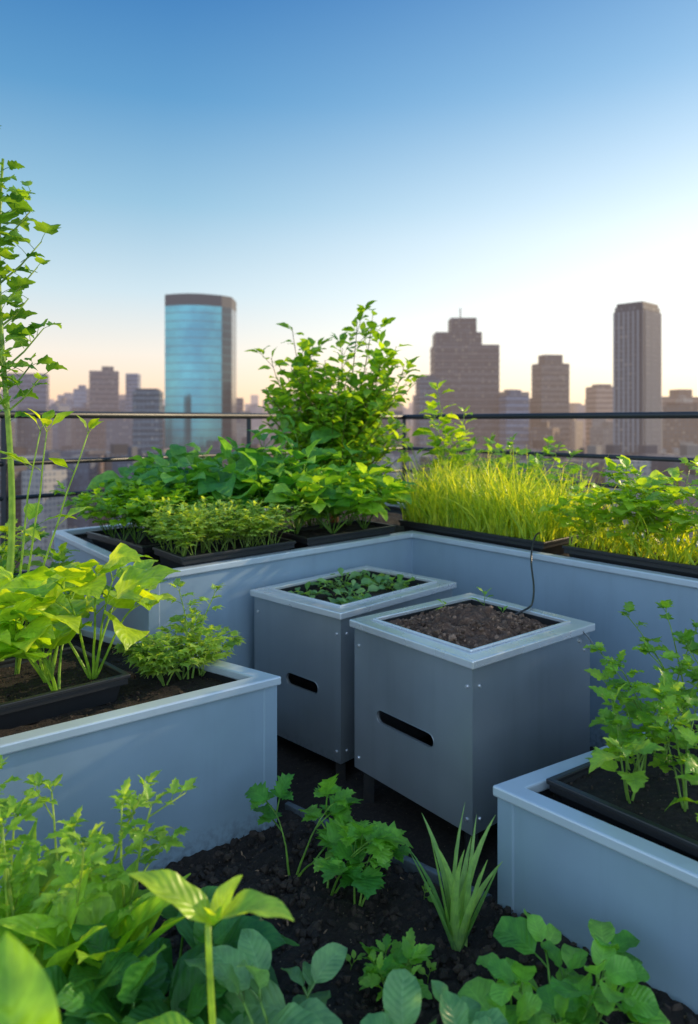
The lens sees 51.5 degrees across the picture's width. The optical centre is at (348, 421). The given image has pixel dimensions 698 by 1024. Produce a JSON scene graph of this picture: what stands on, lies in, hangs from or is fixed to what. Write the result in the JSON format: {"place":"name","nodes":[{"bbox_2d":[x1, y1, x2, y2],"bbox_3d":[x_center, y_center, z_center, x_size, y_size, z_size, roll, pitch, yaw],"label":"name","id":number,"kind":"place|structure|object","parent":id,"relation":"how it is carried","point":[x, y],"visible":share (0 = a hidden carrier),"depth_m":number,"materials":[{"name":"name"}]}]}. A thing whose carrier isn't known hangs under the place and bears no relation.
{"place":"outdoors","nodes":[
{"label":"outdoors","id":0,"kind":"place"},
{"bbox_2d":[7,373,48,408],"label":"office tower","id":1,"kind":"structure","parent":0,"point":[41,391],"depth_m":826.88,"materials":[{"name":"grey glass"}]},
{"bbox_2d":[73,385,86,407],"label":"office tower","id":2,"kind":"structure","parent":0,"point":[79,396],"depth_m":1088.08,"materials":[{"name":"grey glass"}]},
{"bbox_2d":[86,388,88,407],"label":"office tower","id":3,"kind":"structure","parent":0,"point":[87,394],"depth_m":986.49,"materials":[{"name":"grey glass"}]},
{"bbox_2d":[89,366,118,448],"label":"office tower","id":4,"kind":"structure","parent":0,"point":[104,389],"depth_m":886.08,"materials":[{"name":"grey concrete"}]},
{"bbox_2d":[125,373,140,420],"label":"office tower","id":5,"kind":"structure","parent":0,"point":[133,382],"depth_m":919.88,"materials":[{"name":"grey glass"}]},
{"bbox_2d":[132,388,163,455],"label":"office tower","id":6,"kind":"structure","parent":0,"point":[147,434],"depth_m":610.17,"materials":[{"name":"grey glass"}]},
{"bbox_2d":[165,293,235,451],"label":"glass skyscraper","id":7,"kind":"structure","parent":0,"point":[200,353],"depth_m":692.76,"materials":[{"name":"blue glass"}]},
{"bbox_2d":[236,398,243,410],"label":"office tower","id":8,"kind":"structure","parent":0,"point":[239,404],"depth_m":892.11,"materials":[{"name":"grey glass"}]},
{"bbox_2d":[0,389,697,570],"bbox_3d":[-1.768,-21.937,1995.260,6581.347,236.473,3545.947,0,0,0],"label":"city skyline background","id":9,"kind":"structure","parent":0,"point":[66,437],"depth_m":609.67},
{"bbox_2d":[0,0,697,410],"label":"sky","id":10,"kind":"structure","parent":0,"point":[527,168],"materials":[{"name":"blue"}]},
{"bbox_2d":[58,735,697,1023],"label":"garden soil","id":11,"kind":"structure","parent":0,"point":[398,906],"depth_m":1.94,"materials":[{"name":"black soil"}]},
{"bbox_2d":[0,932,59,1023],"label":"leaf","id":12,"kind":"object","parent":11,"relation":"on","point":[27,995],"visible":1,"depth_m":0.79,"materials":[{"name":"green plant"}]},
{"bbox_2d":[0,818,190,977],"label":"romaine lettuce plant","id":13,"kind":"object","parent":11,"relation":"on","point":[20,926],"visible":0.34,"depth_m":1.48,"materials":[{"name":"green plant"}]},
{"bbox_2d":[0,755,197,963],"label":"dill plant","id":14,"kind":"object","parent":11,"relation":"on","point":[99,866],"visible":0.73,"depth_m":1.53,"materials":[{"name":"green plant"}]},
{"bbox_2d":[43,886,299,1023],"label":"spinach plant","id":15,"kind":"object","parent":11,"relation":"on","point":[123,985],"visible":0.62,"depth_m":1.38,"materials":[{"name":"green plant"}]},
{"bbox_2d":[128,869,293,1023],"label":"sunflower seedling","id":16,"kind":"object","parent":11,"relation":"on","point":[184,897],"visible":1,"depth_m":1.15,"materials":[{"name":"green plant"}]},
{"bbox_2d":[183,928,347,1023],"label":"cabbage plant","id":17,"kind":"object","parent":11,"relation":"on","point":[241,974],"visible":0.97,"depth_m":1.40,"materials":[{"name":"green plant"}]},
{"bbox_2d":[244,773,412,906],"bbox_3d":[-0.049,1.153,2.038,0.307,0.298,0.511,0,0,-40],"label":"parsley plant","id":18,"kind":"object","parent":11,"relation":"on","point":[343,835],"visible":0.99,"depth_m":1.98,"materials":[{"name":"green plant"}]},
{"bbox_2d":[250,566,455,780],"bbox_3d":[0.029,1.022,3.083,0.532,0.657,0.719,0,0,44],"label":"compost bin","id":19,"kind":"object","parent":11,"relation":"on","point":[304,647],"visible":0.69,"depth_m":2.81,"materials":[{"name":"metal"}]},
{"bbox_2d":[288,567,418,603],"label":"lettuce seedlings","id":20,"kind":"object","parent":19,"relation":"on","point":[399,584],"visible":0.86,"depth_m":3.10,"materials":[{"name":"green plant"}]},
{"bbox_2d":[285,802,491,897],"bbox_3d":[0.085,1.309,2.173,0.758,0.082,0.020,0,0,39],"label":"bed edging board","id":21,"kind":"object","parent":11,"relation":"on","point":[408,864],"visible":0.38,"depth_m":2.09,"materials":[{"name":"metal"}]},
{"bbox_2d":[357,928,434,1001],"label":"mint plant","id":22,"kind":"object","parent":11,"relation":"on","point":[407,954],"visible":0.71,"depth_m":1.64,"materials":[{"name":"green plant"}]},
{"bbox_2d":[334,881,498,1013],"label":"herb sprouts","id":23,"kind":"object","parent":11,"relation":"on","point":[421,970],"visible":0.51,"depth_m":1.70,"materials":[{"name":"green plant"}]},
{"bbox_2d":[360,969,507,1023],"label":"cabbage seedling","id":24,"kind":"object","parent":11,"relation":"on","point":[402,997],"visible":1,"depth_m":1.31,"materials":[{"name":"green plant"}]},
{"bbox_2d":[409,804,502,951],"bbox_3d":[0.266,1.136,1.772,0.198,0.329,0.208,0,0,-31],"label":"aloe plant","id":25,"kind":"object","parent":11,"relation":"on","point":[456,916],"visible":0.98,"depth_m":1.77,"materials":[{"name":"green plant"}]},
{"bbox_2d":[349,593,594,866],"bbox_3d":[0.429,1.001,2.533,0.636,0.698,0.586,0,0,-39],"label":"compost bin","id":26,"kind":"object","parent":11,"relation":"on","point":[466,700],"visible":0.99,"depth_m":2.34,"materials":[{"name":"metal"}]},
{"bbox_2d":[437,587,507,610],"bbox_3d":[0.447,0.673,2.679,0.268,0.095,0.132,0,0,0],"label":"bean sprout","id":27,"kind":"object","parent":26,"relation":"in","point":[500,608],"visible":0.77,"depth_m":2.70,"materials":[{"name":"green plant"}]},
{"bbox_2d":[512,531,545,615],"bbox_3d":[0.750,0.612,2.948,0.087,0.237,0.767,0,0,24],"label":"irrigation hose","id":28,"kind":"object","parent":26,"relation":"on","point":[527,608],"visible":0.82,"depth_m":2.94,"materials":[{"name":"black plastic"}]},
{"bbox_2d":[458,908,669,1023],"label":"basil plant","id":29,"kind":"object","parent":11,"relation":"on","point":[569,995],"visible":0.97,"depth_m":1.45,"materials":[{"name":"green plant"}]},
{"bbox_2d":[415,375,439,455],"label":"office tower","id":30,"kind":"structure","parent":0,"point":[423,387],"depth_m":709.94,"materials":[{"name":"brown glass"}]},
{"bbox_2d":[430,308,499,447],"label":"stepped skyscraper","id":31,"kind":"structure","parent":0,"point":[464,361],"depth_m":780.00,"materials":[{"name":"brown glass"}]},
{"bbox_2d":[499,390,528,447],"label":"office tower","id":32,"kind":"structure","parent":0,"point":[513,401],"depth_m":748.47,"materials":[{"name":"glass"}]},
{"bbox_2d":[531,354,569,448],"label":"office tower","id":33,"kind":"structure","parent":0,"point":[550,378],"depth_m":809.46,"materials":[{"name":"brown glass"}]},
{"bbox_2d":[585,384,612,453],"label":"office tower","id":34,"kind":"structure","parent":0,"point":[599,397],"depth_m":849.24,"materials":[{"name":"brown concrete"}]},
{"bbox_2d":[613,301,661,452],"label":"striped skyscraper","id":35,"kind":"structure","parent":0,"point":[637,356],"depth_m":590.01,"materials":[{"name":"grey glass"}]},
{"bbox_2d":[662,389,697,409],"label":"office tower","id":36,"kind":"structure","parent":0,"point":[687,393],"depth_m":851.82,"materials":[{"name":"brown concrete"}]},
{"bbox_2d":[666,403,697,404],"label":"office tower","id":37,"kind":"structure","parent":0,"point":[681,403],"depth_m":731.81,"materials":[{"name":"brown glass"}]},
{"bbox_3d":[0.400,2.830,1.800,8.000,2.940,8.600,0,0,0],"label":"rooftop terrace","id":38,"kind":"object","parent":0,"visible":0},
{"bbox_2d":[0,617,280,898],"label":"raised planter","id":39,"kind":"object","parent":38,"relation":"on","point":[213,729],"visible":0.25,"depth_m":2.13,"materials":[{"name":"paint"}]},
{"bbox_2d":[0,519,114,624],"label":"bean plant","id":40,"kind":"object","parent":39,"relation":"on","point":[59,556],"visible":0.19,"depth_m":2.90,"materials":[{"name":"green plant"}]},
{"bbox_2d":[0,646,130,729],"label":"plant tray","id":41,"kind":"object","parent":39,"relation":"on","point":[28,695],"visible":0.83,"depth_m":2.18,"materials":[{"name":"black plastic"}]},
{"bbox_2d":[0,125,66,661],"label":"kale stalk plant","id":42,"kind":"object","parent":41,"relation":"on","point":[17,203],"visible":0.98,"depth_m":2.35,"materials":[{"name":"green plant"}]},
{"bbox_2d":[0,408,102,674],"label":"bean stalk plant","id":43,"kind":"object","parent":41,"relation":"on","point":[31,511],"visible":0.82,"depth_m":2.29,"materials":[{"name":"green plant"}]},
{"bbox_2d":[0,543,180,690],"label":"cucumber plant","id":44,"kind":"object","parent":41,"relation":"on","point":[44,607],"visible":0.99,"depth_m":2.14,"materials":[{"name":"green plant"}]},
{"bbox_2d":[113,578,244,685],"bbox_3d":[-0.562,0.697,2.439,0.450,0.330,0.309,0,0,-23],"label":"tomato seedling","id":45,"kind":"object","parent":39,"relation":"on","point":[166,653],"visible":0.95,"depth_m":2.40,"materials":[{"name":"green plant"}]},
{"bbox_2d":[0,411,697,574],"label":"terrace railing","id":46,"kind":"object","parent":38,"relation":"on","point":[4,498],"visible":0.48,"depth_m":4.34,"materials":[{"name":"metal"}]},
{"bbox_2d":[52,502,697,747],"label":"corner planter","id":47,"kind":"object","parent":38,"relation":"on","point":[598,594],"visible":0.3,"depth_m":3.05,"materials":[{"name":"paint"}]},
{"bbox_2d":[86,526,192,560],"bbox_3d":[-1.000,0.585,3.465,0.287,0.080,0.601,0,0,-43],"label":"plant tray","id":48,"kind":"object","parent":47,"relation":"on","point":[108,542],"visible":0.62,"depth_m":3.43,"materials":[{"name":"black plastic"}]},
{"bbox_2d":[49,478,215,542],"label":"parsley plant","id":49,"kind":"object","parent":48,"relation":"on","point":[130,507],"visible":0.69,"depth_m":3.36,"materials":[{"name":"green plant"}]},
{"bbox_2d":[152,533,295,567],"bbox_3d":[-0.540,0.582,3.180,0.619,0.087,0.302,0,0,-44],"label":"plant tray","id":50,"kind":"object","parent":47,"relation":"on","point":[168,558],"visible":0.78,"depth_m":3.09,"materials":[{"name":"black plastic"}]},
{"bbox_2d":[140,494,306,556],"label":"carrot greens","id":51,"kind":"object","parent":50,"relation":"in","point":[250,522],"visible":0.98,"depth_m":3.08,"materials":[{"name":"green plant"}]},
{"bbox_2d":[86,414,406,537],"bbox_3d":[-0.542,0.292,3.966,1.436,0.662,1.460,0,0,40],"label":"chard plant","id":52,"kind":"object","parent":47,"relation":"on","point":[241,472],"visible":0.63,"depth_m":3.68,"materials":[{"name":"green plant"}]},
{"bbox_2d":[274,519,395,549],"bbox_3d":[-0.065,0.580,3.635,0.633,0.090,0.302,0,0,-44],"label":"plant tray","id":53,"kind":"object","parent":47,"relation":"on","point":[311,535],"visible":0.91,"depth_m":3.57,"materials":[{"name":"black plastic"}]},
{"bbox_2d":[244,460,417,533],"bbox_3d":[-0.103,0.379,3.720,0.882,0.348,0.961,0,0,0],"label":"pepper plant","id":54,"kind":"object","parent":53,"relation":"on","point":[336,502],"visible":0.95,"depth_m":3.51,"materials":[{"name":"green plant"}]},
{"bbox_2d":[246,300,426,522],"bbox_3d":[-0.091,-0.046,4.462,1.061,1.333,0.934,0,0,16],"label":"shrub","id":55,"kind":"object","parent":47,"relation":"on","point":[349,416],"visible":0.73,"depth_m":4.33,"materials":[{"name":"green plant"}]},
{"bbox_2d":[397,380,477,482],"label":"pea vine","id":56,"kind":"object","parent":47,"relation":"on","point":[432,406],"visible":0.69,"depth_m":4.35,"materials":[{"name":"green plant"}]},
{"bbox_2d":[398,519,580,554],"bbox_3d":[0.690,0.580,3.685,0.349,0.090,0.972,0,0,-39],"label":"plant tray","id":57,"kind":"object","parent":47,"relation":"on","point":[553,546],"visible":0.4,"depth_m":3.44,"materials":[{"name":"black plastic"}]},
{"bbox_2d":[425,432,598,500],"bbox_3d":[0.882,0.339,4.222,0.652,0.566,1.133,0,0,-34],"label":"mint plant","id":58,"kind":"object","parent":47,"relation":"on","point":[549,440],"visible":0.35,"depth_m":4.08,"materials":[{"name":"green plant"}]},
{"bbox_2d":[391,438,646,541],"bbox_3d":[0.736,0.351,3.889,1.594,0.541,1.168,0,0,43],"label":"grass clump","id":59,"kind":"object","parent":47,"relation":"on","point":[511,511],"visible":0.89,"depth_m":3.55,"materials":[{"name":"green plant"}]},
{"bbox_2d":[562,537,697,578],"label":"plant tray","id":60,"kind":"object","parent":47,"relation":"on","point":[662,565],"visible":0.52,"depth_m":2.89,"materials":[{"name":"black plastic"}]},
{"bbox_2d":[538,455,697,553],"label":"bean plant","id":61,"kind":"object","parent":60,"relation":"on","point":[626,500],"visible":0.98,"depth_m":2.97,"materials":[{"name":"green plant"}]},
{"bbox_2d":[550,505,697,564],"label":"chive clump","id":62,"kind":"object","parent":60,"relation":"on","point":[680,551],"visible":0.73,"depth_m":2.92,"materials":[{"name":"green plant"}]},
{"bbox_2d":[493,713,697,1013],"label":"raised planter","id":63,"kind":"object","parent":38,"relation":"on","point":[568,872],"visible":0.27,"depth_m":1.69,"materials":[{"name":"paint"}]},
{"bbox_2d":[546,720,697,861],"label":"plant tray","id":64,"kind":"object","parent":63,"relation":"on","point":[599,792],"visible":0.65,"depth_m":1.80,"materials":[{"name":"black plastic"}]},
{"bbox_2d":[583,599,697,811],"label":"celery plant","id":65,"kind":"object","parent":64,"relation":"on","point":[651,691],"visible":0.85,"depth_m":1.92,"materials":[{"name":"green plant"}]},
{"bbox_2d":[584,660,697,821],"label":"radish plant","id":66,"kind":"object","parent":64,"relation":"on","point":[635,780],"visible":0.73,"depth_m":1.79,"materials":[{"name":"green plant"}]}
]}

